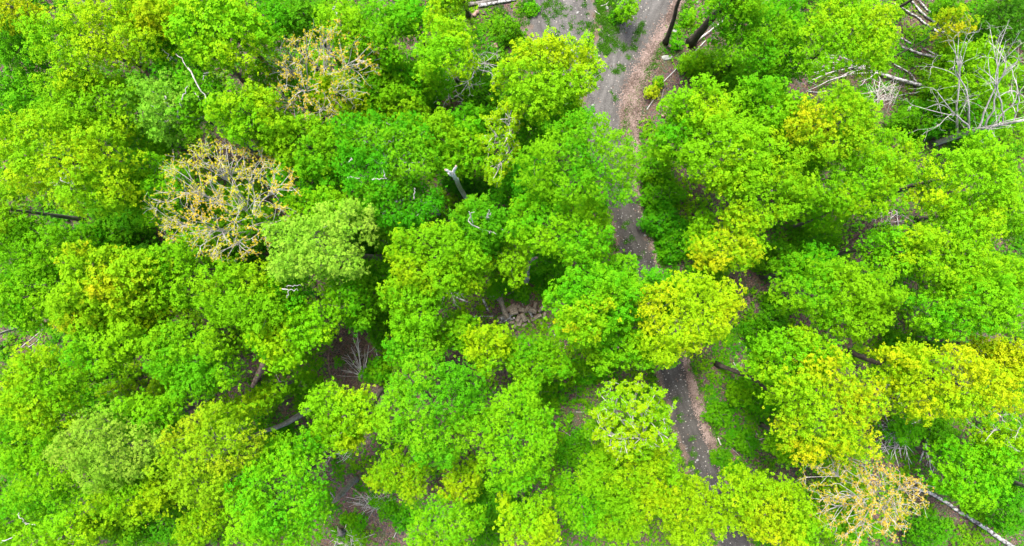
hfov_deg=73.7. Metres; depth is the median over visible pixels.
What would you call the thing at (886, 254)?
broadleaf tree
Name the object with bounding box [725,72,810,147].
broadleaf tree
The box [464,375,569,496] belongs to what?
broadleaf tree
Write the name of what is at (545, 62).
broadleaf tree
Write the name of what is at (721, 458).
shrub
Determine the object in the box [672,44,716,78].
shrub
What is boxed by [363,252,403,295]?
broadleaf tree
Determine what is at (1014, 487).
shrub
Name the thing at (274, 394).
broadleaf tree
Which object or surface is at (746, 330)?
shrub
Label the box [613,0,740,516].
leaf drift
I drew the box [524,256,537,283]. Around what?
snag
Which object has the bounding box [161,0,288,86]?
broadleaf tree
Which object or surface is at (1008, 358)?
broadleaf tree
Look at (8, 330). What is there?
snag
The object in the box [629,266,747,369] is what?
broadleaf tree
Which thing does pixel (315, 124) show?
broadleaf tree
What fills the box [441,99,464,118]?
brush pile
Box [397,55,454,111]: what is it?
broadleaf tree
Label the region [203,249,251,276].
shrub
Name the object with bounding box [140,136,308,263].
budding tree
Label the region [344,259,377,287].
shrub
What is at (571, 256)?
broadleaf tree
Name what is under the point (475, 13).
fallen log
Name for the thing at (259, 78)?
broadleaf tree
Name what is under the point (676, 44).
shrub
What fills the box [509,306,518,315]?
firewood block
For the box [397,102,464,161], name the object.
broadleaf tree
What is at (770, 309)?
shrub
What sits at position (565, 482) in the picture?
broadleaf tree
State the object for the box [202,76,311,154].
broadleaf tree
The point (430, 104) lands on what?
sapling
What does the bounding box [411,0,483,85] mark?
broadleaf tree
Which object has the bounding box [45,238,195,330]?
broadleaf tree
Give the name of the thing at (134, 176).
broadleaf tree
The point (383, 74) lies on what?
broadleaf tree
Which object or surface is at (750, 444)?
shrub
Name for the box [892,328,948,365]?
shrub
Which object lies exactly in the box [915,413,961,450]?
shrub
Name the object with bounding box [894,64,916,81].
fallen birch
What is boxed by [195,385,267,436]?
broadleaf tree
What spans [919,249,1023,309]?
broadleaf tree
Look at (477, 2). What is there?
fallen log
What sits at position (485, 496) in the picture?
broadleaf tree
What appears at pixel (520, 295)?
shrub
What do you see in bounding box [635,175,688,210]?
shrub
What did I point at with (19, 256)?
broadleaf tree
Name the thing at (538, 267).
shrub
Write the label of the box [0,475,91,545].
broadleaf tree
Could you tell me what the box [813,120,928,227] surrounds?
broadleaf tree
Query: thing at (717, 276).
broadleaf tree
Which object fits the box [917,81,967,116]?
shrub
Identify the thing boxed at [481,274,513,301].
shrub
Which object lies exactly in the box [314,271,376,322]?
broadleaf tree
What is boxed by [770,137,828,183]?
broadleaf tree
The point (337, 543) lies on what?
brush pile
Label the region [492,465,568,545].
broadleaf tree
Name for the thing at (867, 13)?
broadleaf tree
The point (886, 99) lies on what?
brush pile
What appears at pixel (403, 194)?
birch tree
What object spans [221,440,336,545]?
broadleaf tree
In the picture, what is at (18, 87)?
broadleaf tree
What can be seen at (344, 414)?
broadleaf tree
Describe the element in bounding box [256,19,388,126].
budding tree
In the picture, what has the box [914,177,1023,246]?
broadleaf tree
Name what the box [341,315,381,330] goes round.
shrub
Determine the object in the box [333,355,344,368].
shrub
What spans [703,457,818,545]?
broadleaf tree
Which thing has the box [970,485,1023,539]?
broadleaf tree
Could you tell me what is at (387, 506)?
shrub
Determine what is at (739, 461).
shrub
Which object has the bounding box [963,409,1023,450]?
bare sapling
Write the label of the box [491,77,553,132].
broadleaf tree
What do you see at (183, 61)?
birch tree
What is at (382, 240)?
shrub
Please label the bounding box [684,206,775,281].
broadleaf tree
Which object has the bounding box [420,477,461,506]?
brush pile
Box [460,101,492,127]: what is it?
shrub
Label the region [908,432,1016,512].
broadleaf tree
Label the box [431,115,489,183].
broadleaf tree
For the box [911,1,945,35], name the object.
fallen birch
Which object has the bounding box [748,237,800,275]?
shrub
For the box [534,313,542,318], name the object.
firewood block
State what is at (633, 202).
pebbles
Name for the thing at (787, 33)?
broadleaf tree
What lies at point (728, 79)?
shrub
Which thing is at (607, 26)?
grass
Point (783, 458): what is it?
broadleaf tree
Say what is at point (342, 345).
brush pile
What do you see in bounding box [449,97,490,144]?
broadleaf tree
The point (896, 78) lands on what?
fallen birch
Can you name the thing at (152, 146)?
broadleaf tree
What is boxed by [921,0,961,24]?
shrub
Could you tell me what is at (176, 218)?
shrub
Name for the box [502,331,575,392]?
broadleaf tree
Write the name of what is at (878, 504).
budding tree
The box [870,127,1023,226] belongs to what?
broadleaf tree
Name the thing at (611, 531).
broadleaf tree
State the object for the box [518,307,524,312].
firewood block
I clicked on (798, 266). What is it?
broadleaf tree
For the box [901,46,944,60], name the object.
fallen birch
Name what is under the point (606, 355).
broadleaf tree
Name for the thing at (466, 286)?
broadleaf tree
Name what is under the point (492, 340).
broadleaf tree
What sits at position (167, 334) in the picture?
shrub
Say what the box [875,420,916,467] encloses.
fallen birch
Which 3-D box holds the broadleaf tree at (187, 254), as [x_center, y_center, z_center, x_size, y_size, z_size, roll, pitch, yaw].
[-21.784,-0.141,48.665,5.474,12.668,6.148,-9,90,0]
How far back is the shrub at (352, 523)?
54.55 m
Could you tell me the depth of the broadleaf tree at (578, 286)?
41.94 m
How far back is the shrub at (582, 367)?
53.78 m
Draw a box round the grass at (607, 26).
[470,0,761,545]
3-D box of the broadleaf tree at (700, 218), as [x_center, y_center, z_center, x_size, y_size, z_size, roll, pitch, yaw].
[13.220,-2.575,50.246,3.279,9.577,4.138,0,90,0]
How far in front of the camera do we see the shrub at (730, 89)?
52.92 m
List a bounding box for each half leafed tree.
[475,98,524,187]
[588,372,677,465]
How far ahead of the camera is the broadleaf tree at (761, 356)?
43.41 m
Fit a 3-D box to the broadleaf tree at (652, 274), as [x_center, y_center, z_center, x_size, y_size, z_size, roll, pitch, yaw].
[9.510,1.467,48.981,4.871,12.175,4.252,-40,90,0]
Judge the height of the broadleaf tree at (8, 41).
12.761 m
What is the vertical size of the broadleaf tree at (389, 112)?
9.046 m
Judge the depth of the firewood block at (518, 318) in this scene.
54.53 m
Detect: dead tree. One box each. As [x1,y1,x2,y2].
[446,46,500,95]
[906,20,1023,146]
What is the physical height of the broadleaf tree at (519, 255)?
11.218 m
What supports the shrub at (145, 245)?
on the ground at (566, 410)
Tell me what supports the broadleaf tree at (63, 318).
on the ground at (566, 410)
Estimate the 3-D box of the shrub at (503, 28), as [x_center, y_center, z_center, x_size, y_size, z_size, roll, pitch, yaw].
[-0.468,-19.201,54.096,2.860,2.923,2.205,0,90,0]
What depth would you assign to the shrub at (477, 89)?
52.62 m
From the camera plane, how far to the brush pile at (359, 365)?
54.38 m
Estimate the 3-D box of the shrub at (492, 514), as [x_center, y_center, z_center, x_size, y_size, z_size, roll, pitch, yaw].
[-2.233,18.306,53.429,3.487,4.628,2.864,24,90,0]
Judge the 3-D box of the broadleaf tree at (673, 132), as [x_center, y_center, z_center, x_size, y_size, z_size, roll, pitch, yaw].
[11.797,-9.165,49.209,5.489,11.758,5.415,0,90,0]
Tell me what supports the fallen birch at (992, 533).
on the ground at (566, 410)
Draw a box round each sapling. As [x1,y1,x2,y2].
[420,92,444,110]
[430,84,465,108]
[608,0,640,26]
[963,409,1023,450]
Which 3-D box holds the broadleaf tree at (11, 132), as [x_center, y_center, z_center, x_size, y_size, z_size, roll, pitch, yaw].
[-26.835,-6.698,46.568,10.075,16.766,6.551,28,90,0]
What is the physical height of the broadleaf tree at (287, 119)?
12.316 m
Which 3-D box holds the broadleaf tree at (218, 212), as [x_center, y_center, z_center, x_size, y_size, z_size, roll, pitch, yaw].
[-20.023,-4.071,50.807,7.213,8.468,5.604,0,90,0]
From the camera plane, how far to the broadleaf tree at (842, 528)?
47.62 m
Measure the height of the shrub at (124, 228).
4.968 m
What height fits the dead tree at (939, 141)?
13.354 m
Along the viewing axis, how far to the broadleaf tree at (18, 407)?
42.33 m
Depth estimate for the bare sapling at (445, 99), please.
52.16 m
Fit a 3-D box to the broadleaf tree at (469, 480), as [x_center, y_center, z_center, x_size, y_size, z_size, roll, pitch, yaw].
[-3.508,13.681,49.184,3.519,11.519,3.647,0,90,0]
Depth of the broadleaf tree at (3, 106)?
46.90 m
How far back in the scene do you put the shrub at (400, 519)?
54.08 m
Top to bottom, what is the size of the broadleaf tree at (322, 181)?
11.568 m
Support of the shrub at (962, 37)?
on the ground at (566, 410)
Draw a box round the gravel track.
[581,0,755,545]
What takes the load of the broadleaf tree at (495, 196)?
on the ground at (566, 410)
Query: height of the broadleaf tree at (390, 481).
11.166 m
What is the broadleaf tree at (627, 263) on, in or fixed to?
on the ground at (566, 410)
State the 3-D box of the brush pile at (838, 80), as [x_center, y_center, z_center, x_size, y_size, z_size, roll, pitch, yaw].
[26.456,-15.768,54.716,5.967,0.633,3.372,-24,90,0]
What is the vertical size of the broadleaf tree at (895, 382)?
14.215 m
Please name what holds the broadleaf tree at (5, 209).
on the ground at (566, 410)
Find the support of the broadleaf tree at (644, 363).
on the ground at (566, 410)
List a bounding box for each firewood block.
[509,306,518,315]
[515,314,520,321]
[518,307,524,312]
[520,312,526,321]
[529,307,536,313]
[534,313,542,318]
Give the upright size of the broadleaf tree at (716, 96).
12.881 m
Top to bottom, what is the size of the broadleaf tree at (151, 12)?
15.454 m
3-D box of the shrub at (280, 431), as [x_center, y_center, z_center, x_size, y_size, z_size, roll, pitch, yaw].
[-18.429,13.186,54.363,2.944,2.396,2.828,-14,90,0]
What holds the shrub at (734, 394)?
on the ground at (566, 410)
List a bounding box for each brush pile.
[316,328,371,376]
[321,431,351,462]
[325,365,373,403]
[330,526,373,545]
[339,332,378,382]
[347,490,394,518]
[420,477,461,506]
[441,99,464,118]
[496,311,543,332]
[807,63,878,91]
[837,211,885,252]
[862,79,905,110]
[867,204,911,229]
[875,414,907,456]
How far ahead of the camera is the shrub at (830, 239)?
52.86 m
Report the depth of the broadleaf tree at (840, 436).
41.15 m
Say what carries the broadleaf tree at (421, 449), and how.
on the ground at (566, 410)
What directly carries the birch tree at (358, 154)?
on the ground at (566, 410)
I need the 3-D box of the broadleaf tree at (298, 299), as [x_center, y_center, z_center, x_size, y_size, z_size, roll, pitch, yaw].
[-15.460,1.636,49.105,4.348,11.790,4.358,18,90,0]
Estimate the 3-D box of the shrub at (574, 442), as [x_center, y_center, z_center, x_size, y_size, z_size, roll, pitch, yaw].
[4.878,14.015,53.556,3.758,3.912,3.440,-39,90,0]
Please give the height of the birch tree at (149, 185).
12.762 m
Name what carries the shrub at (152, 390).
on the ground at (566, 410)
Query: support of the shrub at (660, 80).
on the ground at (566, 410)
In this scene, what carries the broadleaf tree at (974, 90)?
on the ground at (566, 410)
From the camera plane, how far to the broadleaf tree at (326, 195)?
43.60 m
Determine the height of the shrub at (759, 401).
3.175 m
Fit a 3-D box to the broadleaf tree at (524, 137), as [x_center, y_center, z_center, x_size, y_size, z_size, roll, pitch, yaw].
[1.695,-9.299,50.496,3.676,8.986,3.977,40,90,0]
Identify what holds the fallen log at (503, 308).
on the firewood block
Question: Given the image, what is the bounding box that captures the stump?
[337,528,345,537]
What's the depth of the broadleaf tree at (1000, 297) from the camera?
42.41 m
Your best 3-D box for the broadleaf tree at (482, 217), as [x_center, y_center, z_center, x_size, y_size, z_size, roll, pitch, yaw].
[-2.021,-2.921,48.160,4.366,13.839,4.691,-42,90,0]
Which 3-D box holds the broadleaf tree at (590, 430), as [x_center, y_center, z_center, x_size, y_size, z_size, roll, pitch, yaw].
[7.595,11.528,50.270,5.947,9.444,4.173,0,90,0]
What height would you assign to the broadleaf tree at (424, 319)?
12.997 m
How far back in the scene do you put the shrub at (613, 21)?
54.67 m
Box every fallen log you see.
[328,345,330,374]
[467,0,497,6]
[472,10,478,16]
[478,0,515,6]
[498,297,509,318]
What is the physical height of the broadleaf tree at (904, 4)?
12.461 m
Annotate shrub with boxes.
[47,220,105,249]
[60,381,113,421]
[73,221,123,248]
[83,198,147,226]
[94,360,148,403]
[101,238,152,271]
[102,209,157,248]
[127,238,164,254]
[135,371,178,404]
[139,326,191,347]
[159,206,201,239]
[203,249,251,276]
[254,381,296,406]
[259,420,294,448]
[285,365,325,393]
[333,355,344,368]
[338,509,368,534]
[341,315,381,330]
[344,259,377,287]
[346,526,368,544]
[349,237,377,257]
[358,355,390,383]
[363,224,405,254]
[364,313,392,352]
[367,494,397,521]
[385,503,421,534]
[438,162,471,198]
[448,64,501,114]
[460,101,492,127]
[460,493,502,529]
[465,175,489,199]
[475,508,504,545]
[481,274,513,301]
[489,14,523,45]
[511,284,532,304]
[516,383,563,413]
[521,248,561,278]
[522,0,540,16]
[529,261,563,299]
[544,404,574,438]
[549,376,591,408]
[553,424,595,473]
[567,356,603,385]
[606,10,624,25]
[633,148,674,184]
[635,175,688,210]
[636,200,692,243]
[643,81,662,98]
[649,75,666,88]
[653,227,688,264]
[668,39,684,52]
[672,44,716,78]
[678,8,698,30]
[694,49,743,91]
[700,400,736,427]
[708,446,733,466]
[717,61,780,94]
[718,460,748,483]
[719,376,759,409]
[721,81,760,111]
[723,425,761,459]
[729,427,739,438]
[737,316,776,350]
[745,388,781,418]
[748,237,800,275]
[753,289,793,330]
[783,216,850,251]
[874,323,911,354]
[882,94,941,140]
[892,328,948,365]
[908,100,960,142]
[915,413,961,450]
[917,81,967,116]
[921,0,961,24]
[932,28,993,66]
[952,501,991,520]
[991,467,1023,509]
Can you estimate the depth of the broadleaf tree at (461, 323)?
46.67 m
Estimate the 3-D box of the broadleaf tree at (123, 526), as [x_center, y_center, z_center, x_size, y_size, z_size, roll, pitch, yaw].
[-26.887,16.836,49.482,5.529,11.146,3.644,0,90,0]
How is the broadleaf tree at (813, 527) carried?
on the ground at (566, 410)
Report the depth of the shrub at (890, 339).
53.92 m
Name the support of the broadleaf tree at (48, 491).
on the ground at (566, 410)
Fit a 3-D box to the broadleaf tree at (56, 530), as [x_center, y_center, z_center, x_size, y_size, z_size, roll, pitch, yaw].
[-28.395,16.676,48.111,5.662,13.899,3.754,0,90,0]
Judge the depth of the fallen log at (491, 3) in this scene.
54.70 m
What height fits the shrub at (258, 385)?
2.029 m
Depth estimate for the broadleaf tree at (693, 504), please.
43.24 m
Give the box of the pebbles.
[518,0,750,545]
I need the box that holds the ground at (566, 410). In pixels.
[0,0,1023,545]
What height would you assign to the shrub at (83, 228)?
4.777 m
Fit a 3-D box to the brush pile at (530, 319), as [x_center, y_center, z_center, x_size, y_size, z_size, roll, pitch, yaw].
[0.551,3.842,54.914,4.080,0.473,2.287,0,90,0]
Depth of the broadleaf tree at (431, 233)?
42.28 m
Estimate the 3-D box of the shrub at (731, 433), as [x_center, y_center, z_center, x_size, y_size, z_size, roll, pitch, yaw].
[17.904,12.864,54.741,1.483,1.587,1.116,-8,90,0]
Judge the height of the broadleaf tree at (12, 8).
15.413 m
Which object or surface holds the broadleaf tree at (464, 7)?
on the ground at (566, 410)
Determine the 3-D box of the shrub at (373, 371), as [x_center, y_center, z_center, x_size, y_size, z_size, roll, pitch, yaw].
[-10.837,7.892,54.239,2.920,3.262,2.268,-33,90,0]
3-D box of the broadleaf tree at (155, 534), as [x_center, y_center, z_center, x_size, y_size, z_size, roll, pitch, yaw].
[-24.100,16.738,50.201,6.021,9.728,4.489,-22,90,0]
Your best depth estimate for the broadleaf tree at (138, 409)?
42.70 m
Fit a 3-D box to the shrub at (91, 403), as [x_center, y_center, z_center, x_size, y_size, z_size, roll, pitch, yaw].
[-33.394,10.151,53.539,3.085,4.247,3.427,-34,90,0]
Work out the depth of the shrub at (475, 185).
53.52 m
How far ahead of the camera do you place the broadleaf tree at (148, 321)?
44.21 m
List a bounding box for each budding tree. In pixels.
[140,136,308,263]
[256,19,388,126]
[797,446,933,545]
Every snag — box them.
[0,327,18,334]
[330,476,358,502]
[444,165,467,198]
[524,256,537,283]
[1010,480,1023,487]
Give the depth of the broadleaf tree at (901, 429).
51.95 m
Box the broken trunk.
[251,359,267,387]
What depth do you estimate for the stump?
54.24 m
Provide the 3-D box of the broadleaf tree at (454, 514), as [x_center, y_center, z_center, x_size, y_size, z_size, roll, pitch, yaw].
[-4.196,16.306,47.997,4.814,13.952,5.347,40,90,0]
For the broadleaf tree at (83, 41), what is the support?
on the ground at (566, 410)
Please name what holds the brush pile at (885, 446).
on the ground at (566, 410)
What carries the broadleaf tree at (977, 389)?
on the ground at (566, 410)
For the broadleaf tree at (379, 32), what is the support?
on the ground at (566, 410)
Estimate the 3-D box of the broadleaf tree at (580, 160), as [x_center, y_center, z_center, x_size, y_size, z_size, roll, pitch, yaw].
[3.913,-6.857,46.824,8.891,16.629,6.895,0,90,0]
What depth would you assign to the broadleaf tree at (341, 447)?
44.58 m
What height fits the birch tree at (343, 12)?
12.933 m
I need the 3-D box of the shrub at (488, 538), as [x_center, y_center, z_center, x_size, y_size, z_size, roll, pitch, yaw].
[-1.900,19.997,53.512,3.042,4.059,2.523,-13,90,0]
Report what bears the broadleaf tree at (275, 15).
on the ground at (566, 410)
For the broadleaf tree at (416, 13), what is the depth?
44.85 m
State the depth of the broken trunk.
53.90 m
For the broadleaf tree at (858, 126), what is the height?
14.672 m
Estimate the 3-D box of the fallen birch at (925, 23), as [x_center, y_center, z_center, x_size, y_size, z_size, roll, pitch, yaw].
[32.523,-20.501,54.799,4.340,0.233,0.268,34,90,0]
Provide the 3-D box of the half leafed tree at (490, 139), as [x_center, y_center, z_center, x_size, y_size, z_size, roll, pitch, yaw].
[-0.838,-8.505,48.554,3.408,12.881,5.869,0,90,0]
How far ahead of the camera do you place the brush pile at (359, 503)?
54.61 m
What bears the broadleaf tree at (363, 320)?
on the ground at (566, 410)
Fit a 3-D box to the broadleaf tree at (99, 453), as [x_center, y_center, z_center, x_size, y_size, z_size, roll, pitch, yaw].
[-24.690,11.047,47.095,6.910,16.035,6.339,34,90,0]
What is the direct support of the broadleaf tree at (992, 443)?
on the ground at (566, 410)
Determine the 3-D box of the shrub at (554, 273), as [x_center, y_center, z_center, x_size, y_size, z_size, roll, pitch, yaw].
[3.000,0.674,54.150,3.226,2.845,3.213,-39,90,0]
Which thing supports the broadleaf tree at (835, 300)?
on the ground at (566, 410)
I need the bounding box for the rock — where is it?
[661,55,672,60]
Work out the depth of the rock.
54.91 m
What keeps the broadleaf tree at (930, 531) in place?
on the ground at (566, 410)
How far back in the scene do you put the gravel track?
54.98 m
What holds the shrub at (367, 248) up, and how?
on the ground at (566, 410)
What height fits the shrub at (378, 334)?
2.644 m
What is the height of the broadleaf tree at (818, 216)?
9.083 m
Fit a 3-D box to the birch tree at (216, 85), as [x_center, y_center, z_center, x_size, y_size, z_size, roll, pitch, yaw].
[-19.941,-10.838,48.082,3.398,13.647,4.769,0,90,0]
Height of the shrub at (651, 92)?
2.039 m
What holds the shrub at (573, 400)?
on the ground at (566, 410)
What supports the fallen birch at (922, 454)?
on the ground at (566, 410)
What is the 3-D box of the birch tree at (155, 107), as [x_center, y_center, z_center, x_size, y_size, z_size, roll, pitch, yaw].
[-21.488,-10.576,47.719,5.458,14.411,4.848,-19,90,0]
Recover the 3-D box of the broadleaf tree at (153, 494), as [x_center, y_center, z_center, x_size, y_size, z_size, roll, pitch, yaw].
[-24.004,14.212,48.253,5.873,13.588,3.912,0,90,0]
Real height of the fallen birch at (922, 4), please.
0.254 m
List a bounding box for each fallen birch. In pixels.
[807,54,921,90]
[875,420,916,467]
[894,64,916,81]
[895,3,938,32]
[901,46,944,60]
[908,484,1014,545]
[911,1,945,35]
[918,0,951,29]
[919,418,934,475]
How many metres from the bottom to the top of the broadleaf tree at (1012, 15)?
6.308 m
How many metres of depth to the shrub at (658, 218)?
53.42 m
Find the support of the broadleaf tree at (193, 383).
on the ground at (566, 410)
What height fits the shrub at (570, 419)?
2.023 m
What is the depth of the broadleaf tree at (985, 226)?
42.13 m
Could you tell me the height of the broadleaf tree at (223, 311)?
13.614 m
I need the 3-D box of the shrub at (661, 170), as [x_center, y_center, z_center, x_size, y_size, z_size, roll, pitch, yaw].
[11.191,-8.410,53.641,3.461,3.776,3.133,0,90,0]
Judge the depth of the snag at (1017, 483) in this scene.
51.95 m
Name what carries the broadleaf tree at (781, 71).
on the ground at (566, 410)
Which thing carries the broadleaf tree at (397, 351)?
on the ground at (566, 410)
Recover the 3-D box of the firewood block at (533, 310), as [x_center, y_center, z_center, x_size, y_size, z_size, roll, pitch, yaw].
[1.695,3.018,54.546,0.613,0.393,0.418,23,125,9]
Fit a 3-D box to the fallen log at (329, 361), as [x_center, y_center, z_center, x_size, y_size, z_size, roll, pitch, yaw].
[-14.667,6.916,54.814,0.285,0.271,2.558,0,90,0]
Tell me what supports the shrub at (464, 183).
on the ground at (566, 410)
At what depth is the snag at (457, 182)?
45.13 m
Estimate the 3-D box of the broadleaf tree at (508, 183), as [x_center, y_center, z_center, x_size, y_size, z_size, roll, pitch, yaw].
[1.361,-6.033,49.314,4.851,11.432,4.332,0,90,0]
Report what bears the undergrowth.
on the ground at (566, 410)
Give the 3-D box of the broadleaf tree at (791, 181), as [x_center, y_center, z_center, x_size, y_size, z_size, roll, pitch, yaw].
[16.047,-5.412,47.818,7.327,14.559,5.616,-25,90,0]
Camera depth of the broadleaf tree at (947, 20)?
47.12 m
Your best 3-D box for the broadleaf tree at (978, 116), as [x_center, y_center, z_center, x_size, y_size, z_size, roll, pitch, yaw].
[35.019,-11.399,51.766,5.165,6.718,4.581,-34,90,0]
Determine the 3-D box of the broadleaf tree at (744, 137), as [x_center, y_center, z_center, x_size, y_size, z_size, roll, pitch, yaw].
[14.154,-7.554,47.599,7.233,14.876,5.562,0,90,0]
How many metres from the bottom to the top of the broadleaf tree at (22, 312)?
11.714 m
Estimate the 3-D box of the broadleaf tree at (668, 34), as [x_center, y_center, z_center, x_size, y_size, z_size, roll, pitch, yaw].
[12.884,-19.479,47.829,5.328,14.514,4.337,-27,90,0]
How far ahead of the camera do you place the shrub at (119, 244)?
52.85 m
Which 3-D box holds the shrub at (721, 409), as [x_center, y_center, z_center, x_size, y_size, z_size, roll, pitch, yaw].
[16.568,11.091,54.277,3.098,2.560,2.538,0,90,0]
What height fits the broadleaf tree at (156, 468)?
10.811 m
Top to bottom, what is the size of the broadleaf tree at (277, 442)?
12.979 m
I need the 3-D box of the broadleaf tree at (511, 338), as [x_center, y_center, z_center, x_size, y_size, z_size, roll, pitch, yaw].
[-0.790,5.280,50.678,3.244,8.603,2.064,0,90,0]
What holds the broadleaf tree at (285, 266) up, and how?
on the ground at (566, 410)
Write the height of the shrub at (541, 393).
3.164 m
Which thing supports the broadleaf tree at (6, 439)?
on the ground at (566, 410)
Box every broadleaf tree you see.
[0,0,149,67]
[0,15,112,95]
[0,64,112,121]
[0,85,42,141]
[0,101,171,218]
[0,175,83,245]
[0,209,114,284]
[0,263,83,336]
[0,341,131,450]
[0,406,110,468]
[0,429,119,515]
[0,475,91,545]
[10,501,126,545]
[13,0,178,96]
[26,62,183,153]
[41,391,204,494]
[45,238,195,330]
[46,296,113,337]
[58,313,197,386]
[61,159,195,219]
[78,454,212,527]
[78,484,170,545]
[93,379,218,445]
[98,285,194,333]
[112,438,193,490]
[117,0,246,82]
[121,114,216,166]
[124,481,213,545]
[136,314,257,407]
[138,221,226,319]
[141,399,313,512]
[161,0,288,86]
[170,481,256,545]
[178,180,282,254]
[192,253,298,338]
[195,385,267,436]
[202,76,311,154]
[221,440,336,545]
[235,327,295,360]
[241,52,326,119]
[242,297,343,376]
[244,379,300,415]
[245,103,312,158]
[247,271,320,324]
[249,0,319,71]
[257,109,361,185]
[257,421,331,476]
[258,195,386,285]
[266,152,357,214]
[269,0,342,65]
[281,183,363,234]
[298,376,392,442]
[303,401,370,457]
[306,69,376,129]
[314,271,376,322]
[337,272,390,342]
[345,53,427,117]
[346,38,408,91]
[351,0,419,76]
[361,433,433,508]
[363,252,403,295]
[371,342,493,476]
[373,86,430,137]
[375,269,449,346]
[381,325,450,371]
[382,217,495,298]
[383,0,436,48]
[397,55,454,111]
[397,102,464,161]
[403,472,488,545]
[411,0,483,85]
[424,311,484,358]
[428,0,478,21]
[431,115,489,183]
[431,444,485,503]
[434,243,498,300]
[447,189,522,263]
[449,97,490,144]
[453,317,516,379]
[459,223,511,261]
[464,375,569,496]
[474,467,519,515]
[482,156,526,209]
[483,333,516,359]
[487,25,609,130]
[490,239,535,294]
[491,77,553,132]
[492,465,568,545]
[500,151,561,214]
[502,183,616,268]
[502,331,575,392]
[503,116,558,159]
[504,104,642,215]
[523,97,587,141]
[541,254,645,355]
[547,468,612,536]
[552,288,621,346]
[572,431,687,528]
[577,405,662,466]
[581,320,644,377]
[584,249,643,298]
[584,482,651,545]
[622,317,680,372]
[624,263,683,326]
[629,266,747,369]
[640,465,738,545]
[646,106,727,180]
[656,72,743,142]
[662,0,712,45]
[672,252,729,296]
[678,108,793,199]
[678,205,723,263]
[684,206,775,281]
[685,0,773,47]
[699,145,827,237]
[702,0,812,78]
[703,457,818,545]
[713,341,891,470]
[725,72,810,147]
[731,320,842,392]
[744,29,811,91]
[750,487,834,545]
[757,420,848,473]
[759,239,844,287]
[763,252,908,344]
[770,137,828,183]
[777,79,883,170]
[781,0,903,84]
[785,453,878,524]
[789,187,859,238]
[802,493,883,545]
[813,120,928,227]
[828,220,933,279]
[844,337,1023,426]
[859,343,935,402]
[867,208,1011,305]
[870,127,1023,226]
[873,410,925,446]
[892,0,912,11]
[893,509,960,545]
[894,3,983,56]
[900,268,1023,343]
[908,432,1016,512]
[912,330,1023,382]
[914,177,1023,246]
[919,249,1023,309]
[928,33,1023,111]
[933,86,1023,143]
[963,0,1023,50]
[965,417,1023,475]
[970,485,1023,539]
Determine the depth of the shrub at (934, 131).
52.96 m
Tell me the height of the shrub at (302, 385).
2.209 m
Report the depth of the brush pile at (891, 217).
54.67 m
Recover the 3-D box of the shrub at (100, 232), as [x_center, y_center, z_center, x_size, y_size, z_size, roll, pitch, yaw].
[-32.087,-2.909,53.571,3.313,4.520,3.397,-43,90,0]
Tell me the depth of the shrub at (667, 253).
53.65 m
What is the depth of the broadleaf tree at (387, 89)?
46.55 m
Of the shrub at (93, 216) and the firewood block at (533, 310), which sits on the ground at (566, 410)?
the shrub at (93, 216)
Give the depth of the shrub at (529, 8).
54.58 m
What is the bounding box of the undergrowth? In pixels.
[0,0,1023,545]
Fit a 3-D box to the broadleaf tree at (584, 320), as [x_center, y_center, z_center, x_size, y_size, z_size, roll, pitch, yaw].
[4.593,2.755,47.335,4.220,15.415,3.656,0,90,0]
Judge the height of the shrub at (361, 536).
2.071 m
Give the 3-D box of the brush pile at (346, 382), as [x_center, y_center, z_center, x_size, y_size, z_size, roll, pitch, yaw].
[-12.760,8.871,54.694,3.817,0.666,2.997,-37,90,0]
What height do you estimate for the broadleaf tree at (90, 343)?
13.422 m
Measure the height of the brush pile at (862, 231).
0.774 m
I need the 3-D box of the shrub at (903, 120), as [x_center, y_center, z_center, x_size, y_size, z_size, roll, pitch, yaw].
[31.527,-12.356,53.740,3.944,3.596,3.491,13,90,0]
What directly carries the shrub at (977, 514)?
on the ground at (566, 410)
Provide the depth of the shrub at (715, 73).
52.84 m
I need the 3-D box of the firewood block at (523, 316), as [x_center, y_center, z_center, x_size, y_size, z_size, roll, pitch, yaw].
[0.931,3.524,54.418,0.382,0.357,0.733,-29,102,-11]
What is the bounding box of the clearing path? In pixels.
[511,0,596,103]
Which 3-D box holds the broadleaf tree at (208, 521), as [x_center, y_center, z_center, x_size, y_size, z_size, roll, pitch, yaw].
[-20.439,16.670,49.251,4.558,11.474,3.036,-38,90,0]
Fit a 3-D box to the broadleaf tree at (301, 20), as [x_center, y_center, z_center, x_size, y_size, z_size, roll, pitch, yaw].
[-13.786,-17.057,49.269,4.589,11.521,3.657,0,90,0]
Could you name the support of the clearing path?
on the ground at (566, 410)
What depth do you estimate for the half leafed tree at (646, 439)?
42.73 m
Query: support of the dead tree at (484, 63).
on the ground at (566, 410)
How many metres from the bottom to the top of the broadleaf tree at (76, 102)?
14.848 m
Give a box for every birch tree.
[114,66,257,153]
[116,148,203,231]
[136,30,225,93]
[165,67,255,137]
[312,0,379,69]
[327,106,447,210]
[354,174,449,233]
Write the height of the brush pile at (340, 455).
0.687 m
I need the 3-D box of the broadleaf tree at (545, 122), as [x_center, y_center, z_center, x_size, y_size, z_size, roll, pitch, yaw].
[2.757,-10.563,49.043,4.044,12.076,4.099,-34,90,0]
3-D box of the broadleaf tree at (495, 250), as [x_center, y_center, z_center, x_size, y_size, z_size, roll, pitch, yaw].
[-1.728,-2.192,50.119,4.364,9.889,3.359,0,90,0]
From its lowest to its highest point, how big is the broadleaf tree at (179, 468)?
15.960 m

